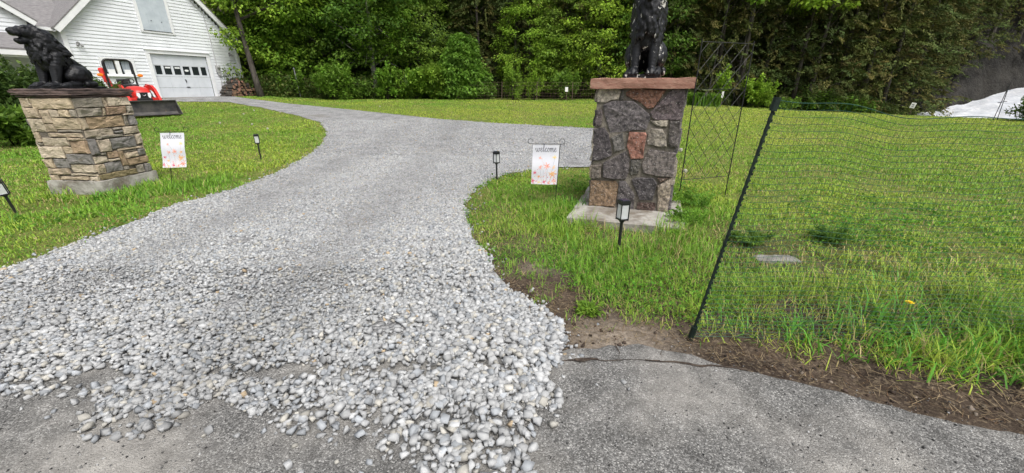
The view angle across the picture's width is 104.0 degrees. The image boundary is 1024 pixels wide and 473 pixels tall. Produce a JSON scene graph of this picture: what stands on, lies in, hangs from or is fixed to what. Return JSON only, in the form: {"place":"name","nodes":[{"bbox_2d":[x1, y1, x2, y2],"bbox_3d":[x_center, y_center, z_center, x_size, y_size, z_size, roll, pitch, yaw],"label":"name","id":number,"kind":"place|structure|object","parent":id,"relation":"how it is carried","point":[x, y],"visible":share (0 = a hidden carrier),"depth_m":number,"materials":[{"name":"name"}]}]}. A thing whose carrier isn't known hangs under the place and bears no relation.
{"place":"outdoors","nodes":[
{"label":"outdoors","id":0,"kind":"place"},
{"bbox_2d":[0,96,592,358],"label":"driveway","id":1,"kind":"structure","parent":0,"point":[314,113],"depth_m":5.88,"materials":[{"name":"grey gravel"}]},
{"bbox_2d":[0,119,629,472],"bbox_3d":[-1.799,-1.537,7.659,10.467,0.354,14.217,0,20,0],"label":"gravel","id":2,"kind":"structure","parent":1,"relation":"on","point":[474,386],"depth_m":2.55,"materials":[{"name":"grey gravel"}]},
{"bbox_2d":[0,333,1023,472],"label":"road","id":3,"kind":"structure","parent":0,"point":[950,438],"depth_m":1.71,"materials":[{"name":"grey asphalt"}]},
{"bbox_2d":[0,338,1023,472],"bbox_3d":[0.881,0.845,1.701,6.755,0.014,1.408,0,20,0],"label":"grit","id":4,"kind":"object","parent":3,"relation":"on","point":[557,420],"visible":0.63,"depth_m":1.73,"materials":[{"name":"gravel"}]},
{"bbox_2d":[563,343,751,370],"bbox_3d":[0.767,0.652,2.208,0.984,0.004,0.192,2,20,4],"label":"road crack","id":5,"kind":"object","parent":3,"relation":"on","point":[582,359],"visible":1,"depth_m":2.16,"materials":[{"name":"asphalt"}]},
{"bbox_2d":[0,96,1023,434],"bbox_3d":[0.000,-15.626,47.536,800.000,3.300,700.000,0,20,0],"label":"ground","id":6,"kind":"structure","parent":0,"point":[878,396],"depth_m":3.50,"materials":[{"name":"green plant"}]},
{"bbox_2d":[0,179,16,212],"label":"path light","id":7,"kind":"object","parent":6,"relation":"on","point":[4,191],"visible":0.91,"depth_m":4.58,"materials":[{"name":"black plastic"}]},
{"bbox_2d":[0,103,35,146],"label":"leafy perennial","id":8,"kind":"object","parent":6,"relation":"on","point":[15,125],"visible":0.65,"depth_m":9.31,"materials":[{"name":"green plant"}]},
{"bbox_2d":[0,55,38,88],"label":"yew shrub","id":9,"kind":"object","parent":6,"relation":"on","point":[22,67],"visible":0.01,"depth_m":11.29,"materials":[{"name":"green plant"}]},
{"bbox_2d":[0,54,39,136],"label":"yew shrub","id":10,"kind":"object","parent":6,"relation":"on","point":[7,78],"visible":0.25,"depth_m":10.36,"materials":[{"name":"green plant"}]},
{"bbox_2d":[17,75,123,96],"bbox_3d":[-12.339,-3.819,11.262,1.974,1.848,2.084,1,20,2],"label":"yew shrub","id":11,"kind":"object","parent":6,"relation":"on","point":[96,79],"visible":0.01,"depth_m":11.62,"materials":[{"name":"green plant"}]},
{"bbox_2d":[7,88,158,194],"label":"stone pillar","id":12,"kind":"structure","parent":6,"relation":"on","point":[89,141],"depth_m":5.47,"materials":[{"name":"stone"}]},
{"bbox_2d":[5,24,106,88],"bbox_3d":[-6.026,-2.329,5.255,0.482,0.775,0.776,2,21,5],"label":"lion statue","id":13,"kind":"object","parent":12,"relation":"on","point":[49,54],"visible":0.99,"depth_m":5.16,"materials":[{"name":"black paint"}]},
{"bbox_2d":[0,0,242,98],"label":"house","id":14,"kind":"structure","parent":6,"relation":"on","point":[89,35],"depth_m":19.48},
{"bbox_2d":[97,57,137,76],"bbox_3d":[-18.573,-7.988,18.882,0.175,0.820,1.420,8,22,21],"label":"window","id":15,"kind":"structure","parent":14,"relation":"in","point":[124,69],"depth_m":18.90,"materials":[{"name":"white glass"}]},
{"bbox_2d":[136,0,171,32],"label":"loft door","id":16,"kind":"structure","parent":14,"relation":"in","point":[153,14],"depth_m":19.85,"materials":[{"name":"white wood"}]},
{"bbox_2d":[150,54,213,97],"bbox_3d":[-17.591,-8.544,21.448,0.085,2.120,2.700,8,22,21],"label":"garage door","id":17,"kind":"structure","parent":14,"relation":"in","point":[186,80],"depth_m":21.36,"materials":[{"name":"white metal"}]},
{"bbox_2d":[97,58,182,116],"bbox_3d":[-14.778,-5.855,15.610,3.364,2.066,1.674,13,24,32],"label":"tractor","id":18,"kind":"object","parent":6,"relation":"on","point":[143,101],"visible":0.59,"depth_m":15.48,"materials":[{"name":"metal"}]},
{"bbox_2d":[154,127,187,184],"bbox_3d":[-4.797,-1.092,5.753,0.476,0.928,0.035,-2,21,-5],"label":"garden flag","id":19,"kind":"object","parent":6,"relation":"on","point":[173,150],"visible":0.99,"depth_m":5.69,"materials":[{"name":"fabric"}]},
{"bbox_2d":[212,0,324,74],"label":"maple tree","id":20,"kind":"object","parent":6,"relation":"on","point":[253,30],"visible":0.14,"depth_m":23.89,"materials":[{"name":"green plant"}]},
{"bbox_2d":[204,0,344,96],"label":"maple tree","id":21,"kind":"object","parent":6,"relation":"on","point":[254,75],"visible":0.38,"depth_m":22.64,"materials":[{"name":"green plant"}]},
{"bbox_2d":[228,0,331,81],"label":"maple tree","id":22,"kind":"object","parent":6,"relation":"on","point":[248,39],"visible":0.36,"depth_m":23.87,"materials":[{"name":"green plant"}]},
{"bbox_2d":[219,0,362,82],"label":"maple tree","id":23,"kind":"object","parent":6,"relation":"on","point":[291,63],"visible":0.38,"depth_m":23.91,"materials":[{"name":"green plant"}]},
{"bbox_2d":[274,66,313,96],"bbox_3d":[-13.017,-9.362,24.306,2.587,1.894,2.720,17,26,38],"label":"leafy shrub","id":24,"kind":"object","parent":6,"relation":"on","point":[299,79],"visible":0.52,"depth_m":23.88,"materials":[{"name":"green plant"}]},
{"bbox_2d":[242,0,355,75],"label":"maple tree","id":25,"kind":"object","parent":6,"relation":"on","point":[323,30],"visible":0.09,"depth_m":25.14,"materials":[{"name":"green plant"}]},
{"bbox_2d":[266,0,387,86],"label":"maple tree","id":26,"kind":"object","parent":6,"relation":"on","point":[298,29],"visible":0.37,"depth_m":24.21,"materials":[{"name":"green plant"}]},
{"bbox_2d":[312,59,356,99],"bbox_3d":[-10.320,-9.090,23.407,2.399,2.398,2.362,-4,21,-11],"label":"leafy shrub","id":27,"kind":"object","parent":6,"relation":"on","point":[334,79],"visible":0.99,"depth_m":22.92,"materials":[{"name":"green plant"}]},
{"bbox_2d":[348,75,373,98],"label":"leafy shrub","id":28,"kind":"object","parent":6,"relation":"on","point":[361,89],"visible":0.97,"depth_m":23.89,"materials":[{"name":"green plant"}]},
{"bbox_2d":[304,0,427,92],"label":"broadleaf tree","id":29,"kind":"object","parent":6,"relation":"on","point":[334,10],"visible":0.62,"depth_m":23.36,"materials":[{"name":"green plant"}]},
{"bbox_2d":[372,60,398,98],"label":"leafy shrub","id":30,"kind":"object","parent":6,"relation":"on","point":[385,80],"visible":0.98,"depth_m":23.53,"materials":[{"name":"green plant"}]},
{"bbox_2d":[345,0,446,85],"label":"maple tree","id":31,"kind":"object","parent":6,"relation":"on","point":[379,46],"visible":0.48,"depth_m":24.46,"materials":[{"name":"green plant"}]},
{"bbox_2d":[391,67,429,98],"bbox_3d":[-5.893,-9.130,23.993,2.608,1.977,2.445,-15,25,-34],"label":"leafy shrub","id":32,"kind":"object","parent":6,"relation":"on","point":[415,86],"visible":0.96,"depth_m":23.73,"materials":[{"name":"green plant"}]},
{"bbox_2d":[374,0,450,82],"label":"maple tree","id":33,"kind":"object","parent":6,"relation":"on","point":[420,52],"visible":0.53,"depth_m":24.49,"materials":[{"name":"green plant"}]},
{"bbox_2d":[418,60,451,98],"bbox_3d":[-4.400,-9.267,23.851,2.362,2.320,2.247,-15,25,-35],"label":"leafy shrub","id":34,"kind":"object","parent":6,"relation":"on","point":[432,72],"visible":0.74,"depth_m":23.17,"materials":[{"name":"green plant"}]},
{"bbox_2d":[423,32,496,99],"bbox_3d":[-3.101,-10.085,23.899,4.132,3.813,3.308,8,22,22],"label":"vine covered shrub","id":35,"kind":"object","parent":6,"relation":"on","point":[463,63],"visible":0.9,"depth_m":23.21,"materials":[{"name":"green plant"}]},
{"bbox_2d":[446,0,506,97],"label":"cedar tree","id":36,"kind":"object","parent":6,"relation":"on","point":[460,6],"visible":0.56,"depth_m":24.89,"materials":[{"name":"green plant"}]},
{"bbox_2d":[479,82,498,98],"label":"leafy shrub","id":37,"kind":"object","parent":6,"relation":"on","point":[492,88],"visible":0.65,"depth_m":24.04,"materials":[{"name":"green plant"}]},
{"bbox_2d":[464,0,526,81],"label":"cedar tree","id":38,"kind":"object","parent":6,"relation":"on","point":[480,32],"visible":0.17,"depth_m":26.19,"materials":[{"name":"green plant"}]},
{"bbox_2d":[0,96,1023,394],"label":"grass","id":39,"kind":"structure","parent":6,"relation":"on","point":[972,356],"depth_m":4.58,"materials":[{"name":"green plant"}]},
{"bbox_2d":[0,166,1023,387],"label":"clover","id":40,"kind":"object","parent":6,"relation":"on","point":[806,214],"visible":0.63,"depth_m":3.71,"materials":[{"name":"green plant"}]},
{"bbox_2d":[502,61,523,99],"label":"leafy shrub","id":41,"kind":"object","parent":6,"relation":"on","point":[511,78],"visible":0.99,"depth_m":23.07,"materials":[{"name":"green plant"}]},
{"bbox_2d":[485,0,543,97],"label":"cedar tree","id":42,"kind":"object","parent":6,"relation":"on","point":[511,26],"visible":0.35,"depth_m":24.85,"materials":[{"name":"green plant"}]},
{"bbox_2d":[488,0,563,97],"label":"maple tree","id":43,"kind":"object","parent":6,"relation":"on","point":[523,8],"visible":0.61,"depth_m":23.75,"materials":[{"name":"green plant"}]},
{"bbox_2d":[521,67,546,99],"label":"leafy shrub","id":44,"kind":"object","parent":6,"relation":"on","point":[533,84],"visible":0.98,"depth_m":22.86,"materials":[{"name":"green plant"}]},
{"bbox_2d":[168,53,903,114],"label":"undergrowth","id":45,"kind":"object","parent":6,"relation":"on","point":[271,88],"visible":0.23,"depth_m":23.81,"materials":[{"name":"green plant"}]},
{"bbox_2d":[528,138,564,199],"bbox_3d":[0.409,-0.747,4.898,0.442,0.882,0.035,1,20,3],"label":"garden flag","id":46,"kind":"object","parent":6,"relation":"on","point":[545,163],"visible":0.99,"depth_m":4.85,"materials":[{"name":"fabric"}]},
{"bbox_2d":[518,0,584,98],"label":"cedar tree","id":47,"kind":"object","parent":6,"relation":"on","point":[522,48],"visible":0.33,"depth_m":24.01,"materials":[{"name":"green plant"}]},
{"bbox_2d":[527,23,580,97],"bbox_3d":[2.627,-10.553,24.317,3.369,4.334,2.969,-4,21,-10],"label":"maple sapling","id":48,"kind":"object","parent":6,"relation":"on","point":[556,43],"visible":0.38,"depth_m":23.55,"materials":[{"name":"green plant"}]},
{"bbox_2d":[547,67,582,99],"bbox_3d":[3.018,-8.768,23.041,1.995,1.832,1.799,-3,21,-9],"label":"leafy shrub","id":49,"kind":"object","parent":6,"relation":"on","point":[562,79],"visible":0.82,"depth_m":22.85,"materials":[{"name":"green plant"}]},
{"bbox_2d":[526,0,608,97],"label":"maple tree","id":50,"kind":"object","parent":6,"relation":"on","point":[551,14],"visible":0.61,"depth_m":23.31,"materials":[{"name":"green plant"}]},
{"bbox_2d":[550,0,619,97],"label":"cedar tree","id":51,"kind":"object","parent":6,"relation":"on","point":[585,16],"visible":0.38,"depth_m":23.40,"materials":[{"name":"green plant"}]},
{"bbox_2d":[573,298,605,317],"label":"feathery weed","id":52,"kind":"object","parent":6,"relation":"on","point":[583,306],"visible":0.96,"depth_m":2.59,"materials":[{"name":"green plant"}]},
{"bbox_2d":[558,0,632,90],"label":"maple tree","id":53,"kind":"object","parent":6,"relation":"on","point":[605,10],"visible":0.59,"depth_m":22.83,"materials":[{"name":"green plant"}]},
{"bbox_2d":[461,82,729,103],"bbox_3d":[5.730,-8.219,23.327,17.879,1.527,1.682,-1,20,-3],"label":"wire fence","id":54,"kind":"object","parent":6,"relation":"on","point":[572,89],"visible":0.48,"depth_m":22.55,"materials":[{"name":"metal"}]},
{"bbox_2d":[584,0,632,93],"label":"cedar tree","id":55,"kind":"object","parent":6,"relation":"on","point":[615,40],"visible":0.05,"depth_m":25.35,"materials":[{"name":"green plant"}]},
{"bbox_2d":[615,198,630,253],"bbox_3d":[0.943,-0.042,3.475,0.084,0.574,0.084,-5,21,-15],"label":"path light","id":56,"kind":"object","parent":6,"relation":"on","point":[622,210],"visible":0.94,"depth_m":3.39,"materials":[{"name":"black plastic"}]},
{"bbox_2d":[567,77,695,233],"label":"stone pillar","id":57,"kind":"structure","parent":6,"relation":"on","point":[637,134],"depth_m":4.35,"materials":[{"name":"grey stone"}]},
{"bbox_2d":[623,0,668,77],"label":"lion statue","id":58,"kind":"object","parent":57,"relation":"on","point":[646,52],"visible":0.98,"depth_m":4.21,"materials":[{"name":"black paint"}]},
{"bbox_2d":[601,0,668,77],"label":"cedar tree","id":59,"kind":"object","parent":6,"relation":"on","point":[625,45],"visible":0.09,"depth_m":24.14,"materials":[{"name":"green plant"}]},
{"bbox_2d":[602,0,704,77],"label":"maple tree","id":60,"kind":"object","parent":6,"relation":"on","point":[670,35],"visible":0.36,"depth_m":22.91,"materials":[{"name":"green plant"}]},
{"bbox_2d":[642,0,716,93],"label":"cedar tree","id":61,"kind":"object","parent":6,"relation":"on","point":[696,13],"visible":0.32,"depth_m":22.52,"materials":[{"name":"green plant"}]},
{"bbox_2d":[665,203,710,226],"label":"feathery weed","id":62,"kind":"object","parent":6,"relation":"on","point":[677,215],"visible":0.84,"depth_m":4.29,"materials":[{"name":"green plant"}]},
{"bbox_2d":[678,188,715,207],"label":"feathery weed","id":63,"kind":"object","parent":6,"relation":"on","point":[685,199],"visible":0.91,"depth_m":4.93,"materials":[{"name":"green plant"}]},
{"bbox_2d":[663,0,733,101],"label":"cedar tree","id":64,"kind":"object","parent":6,"relation":"on","point":[709,40],"visible":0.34,"depth_m":22.90,"materials":[{"name":"green plant"}]},
{"bbox_2d":[688,92,714,105],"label":"lily plant","id":65,"kind":"object","parent":6,"relation":"on","point":[707,99],"visible":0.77,"depth_m":20.50,"materials":[{"name":"green plant"}]},
{"bbox_2d":[679,39,754,194],"bbox_3d":[2.585,-1.398,5.113,0.807,2.010,0.014,-7,22,-18],"label":"wire trellis","id":66,"kind":"object","parent":6,"relation":"on","point":[695,89],"visible":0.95,"depth_m":5.04,"materials":[{"name":"black metal"}]},
{"bbox_2d":[712,63,733,100],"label":"leafy shrub","id":67,"kind":"object","parent":6,"relation":"on","point":[721,82],"visible":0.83,"depth_m":21.00,"materials":[{"name":"green plant"}]},
{"bbox_2d":[683,0,765,105],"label":"cedar tree","id":68,"kind":"object","parent":6,"relation":"on","point":[715,4],"visible":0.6,"depth_m":22.27,"materials":[{"name":"green plant"}]},
{"bbox_2d":[702,0,789,107],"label":"cedar tree","id":69,"kind":"object","parent":6,"relation":"on","point":[732,16],"visible":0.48,"depth_m":22.43,"materials":[{"name":"green plant"}]},
{"bbox_2d":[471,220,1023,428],"bbox_3d":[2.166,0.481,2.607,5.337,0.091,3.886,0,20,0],"label":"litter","id":70,"kind":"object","parent":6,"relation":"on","point":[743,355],"visible":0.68,"depth_m":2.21,"materials":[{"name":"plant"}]},
{"bbox_2d":[735,0,769,105],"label":"maple tree","id":71,"kind":"object","parent":6,"relation":"on","point":[756,2],"visible":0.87,"depth_m":22.02,"materials":[{"name":"brown plant"}]},
{"bbox_2d":[728,228,779,245],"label":"feathery weed","id":72,"kind":"object","parent":6,"relation":"on","point":[753,242],"visible":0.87,"depth_m":3.71,"materials":[{"name":"green plant"}]},
{"bbox_2d":[738,72,781,107],"bbox_3d":[13.473,-7.965,21.896,1.942,1.904,2.338,3,21,8],"label":"leafy shrub","id":73,"kind":"object","parent":6,"relation":"on","point":[762,95],"visible":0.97,"depth_m":21.61,"materials":[{"name":"green plant"}]},
{"bbox_2d":[725,0,816,109],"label":"cedar tree","id":74,"kind":"object","parent":6,"relation":"on","point":[772,25],"visible":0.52,"depth_m":22.35,"materials":[{"name":"green plant"}]},
{"bbox_2d":[753,255,801,263],"bbox_3d":[2.267,0.203,3.453,0.357,0.062,0.151,2,22,5],"label":"flat rock","id":75,"kind":"object","parent":6,"relation":"on","point":[779,257],"visible":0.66,"depth_m":3.42,"materials":[{"name":"grey stone"}]},
{"bbox_2d":[770,96,801,109],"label":"leafy shrub","id":76,"kind":"object","parent":6,"relation":"on","point":[783,104],"visible":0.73,"depth_m":21.61,"materials":[{"name":"green plant"}]},
{"bbox_2d":[748,0,844,104],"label":"cedar tree","id":77,"kind":"object","parent":6,"relation":"on","point":[806,49],"visible":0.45,"depth_m":22.44,"materials":[{"name":"green plant"}]},
{"bbox_2d":[766,0,867,98],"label":"cedar tree","id":78,"kind":"object","parent":6,"relation":"on","point":[833,51],"visible":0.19,"depth_m":23.19,"materials":[{"name":"green plant"}]},
{"bbox_2d":[781,0,860,109],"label":"maple tree","id":79,"kind":"object","parent":6,"relation":"on","point":[815,3],"visible":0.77,"depth_m":20.71,"materials":[{"name":"green plant"}]},
{"bbox_2d":[765,0,878,111],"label":"cedar tree","id":80,"kind":"object","parent":6,"relation":"on","point":[853,20],"visible":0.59,"depth_m":21.72,"materials":[{"name":"green plant"}]},
{"bbox_2d":[812,89,832,109],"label":"tall weed","id":81,"kind":"object","parent":6,"relation":"on","point":[823,106],"visible":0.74,"depth_m":22.06,"materials":[{"name":"green plant"}]},
{"bbox_2d":[806,224,856,242],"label":"feathery weed","id":82,"kind":"object","parent":6,"relation":"on","point":[829,233],"visible":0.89,"depth_m":3.78,"materials":[{"name":"green plant"}]},
{"bbox_2d":[792,0,898,103],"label":"cedar tree","id":83,"kind":"object","parent":6,"relation":"on","point":[865,38],"visible":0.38,"depth_m":22.03,"materials":[{"name":"green plant"}]},
{"bbox_2d":[687,97,1023,341],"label":"net fence","id":84,"kind":"object","parent":6,"relation":"on","point":[774,104],"visible":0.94,"depth_m":2.08,"materials":[{"name":"plastic"}]},
{"bbox_2d":[817,0,936,115],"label":"cedar tree","id":85,"kind":"object","parent":6,"relation":"on","point":[876,32],"visible":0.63,"depth_m":21.85,"materials":[{"name":"green plant"}]},
{"bbox_2d":[843,0,970,116],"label":"cedar tree","id":86,"kind":"object","parent":6,"relation":"on","point":[944,21],"visible":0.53,"depth_m":22.02,"materials":[{"name":"green plant"}]},
{"bbox_2d":[878,0,962,111],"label":"cedar tree","id":87,"kind":"object","parent":6,"relation":"on","point":[934,50],"visible":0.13,"depth_m":24.11,"materials":[{"name":"green plant"}]},
{"bbox_2d":[875,0,989,116],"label":"cedar tree","id":88,"kind":"object","parent":6,"relation":"on","point":[970,6],"visible":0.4,"depth_m":23.24,"materials":[{"name":"green plant"}]},
{"bbox_2d":[910,0,1005,109],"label":"cedar tree","id":89,"kind":"object","parent":6,"relation":"on","point":[986,11],"visible":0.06,"depth_m":25.33,"materials":[{"name":"green plant"}]},
{"bbox_2d":[1004,95,1023,120],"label":"leafy shrub","id":90,"kind":"object","parent":6,"relation":"on","point":[1021,107],"visible":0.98,"depth_m":17.42,"materials":[{"name":"green plant"}]},
{"bbox_2d":[114,0,921,111],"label":"hillside","id":91,"kind":"structure","parent":0,"point":[378,66],"depth_m":29.95,"materials":[{"name":"green plant"}]},
{"bbox_2d":[184,0,293,79],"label":"maple tree","id":92,"kind":"object","parent":91,"relation":"on","point":[243,60],"visible":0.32,"depth_m":23.31,"materials":[{"name":"green plant"}]},
{"bbox_2d":[370,0,458,54],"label":"maple tree","id":93,"kind":"object","parent":91,"relation":"on","point":[448,1],"visible":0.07,"depth_m":27.75,"materials":[{"name":"green plant"}]},
{"bbox_2d":[377,0,488,69],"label":"maple tree","id":94,"kind":"object","parent":91,"relation":"on","point":[443,30],"visible":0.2,"depth_m":26.48,"materials":[{"name":"green plant"}]},
{"bbox_2d":[413,0,482,37],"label":"maple tree","id":95,"kind":"object","parent":91,"relation":"on","point":[449,21],"visible":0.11,"depth_m":27.87,"materials":[{"name":"green plant"}]},
{"bbox_2d":[665,0,739,76],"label":"maple tree","id":96,"kind":"object","parent":91,"relation":"on","point":[701,38],"visible":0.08,"depth_m":27.04,"materials":[{"name":"green plant"}]},
{"bbox_2d":[675,1,758,80],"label":"cedar tree","id":97,"kind":"object","parent":91,"relation":"on","point":[730,50],"visible":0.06,"depth_m":26.54,"materials":[{"name":"green plant"}]},
{"bbox_2d":[704,0,782,91],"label":"cedar tree","id":98,"kind":"object","parent":91,"relation":"on","point":[743,44],"visible":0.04,"depth_m":25.63,"materials":[{"name":"green plant"}]},
{"bbox_2d":[736,0,833,95],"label":"cedar tree","id":99,"kind":"object","parent":91,"relation":"on","point":[756,57],"visible":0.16,"depth_m":23.92,"materials":[{"name":"green plant"}]},
{"bbox_2d":[799,0,903,96],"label":"cedar tree","id":100,"kind":"object","parent":91,"relation":"on","point":[889,27],"visible":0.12,"depth_m":23.94,"materials":[{"name":"green plant"}]},
{"bbox_2d":[839,0,1023,114],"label":"river bank","id":101,"kind":"structure","parent":0,"point":[994,75],"depth_m":26.17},
{"bbox_2d":[823,0,939,103],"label":"cedar tree","id":102,"kind":"object","parent":101,"relation":"on","point":[904,52],"visible":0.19,"depth_m":23.84,"materials":[{"name":"green plant"}]},
{"bbox_2d":[902,0,986,83],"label":"cedar tree","id":103,"kind":"object","parent":101,"relation":"on","point":[958,27],"visible":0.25,"depth_m":24.02,"materials":[{"name":"green plant"}]},
{"bbox_2d":[935,0,1017,69],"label":"cedar tree","id":104,"kind":"object","parent":101,"relation":"on","point":[984,54],"visible":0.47,"depth_m":24.54,"materials":[{"name":"green plant"}]},
{"bbox_2d":[971,0,1023,52],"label":"cedar tree","id":105,"kind":"object","parent":101,"relation":"on","point":[1007,23],"visible":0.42,"depth_m":25.58,"materials":[{"name":"green plant"}]},
{"bbox_2d":[994,0,1023,44],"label":"cedar tree","id":106,"kind":"object","parent":101,"relation":"on","point":[1021,32],"visible":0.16,"depth_m":26.53,"materials":[{"name":"green plant"}]},
{"bbox_2d":[917,88,1023,118],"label":"river","id":107,"kind":"structure","parent":0,"point":[987,107],"depth_m":24.11,"materials":[{"name":"white liquid"}]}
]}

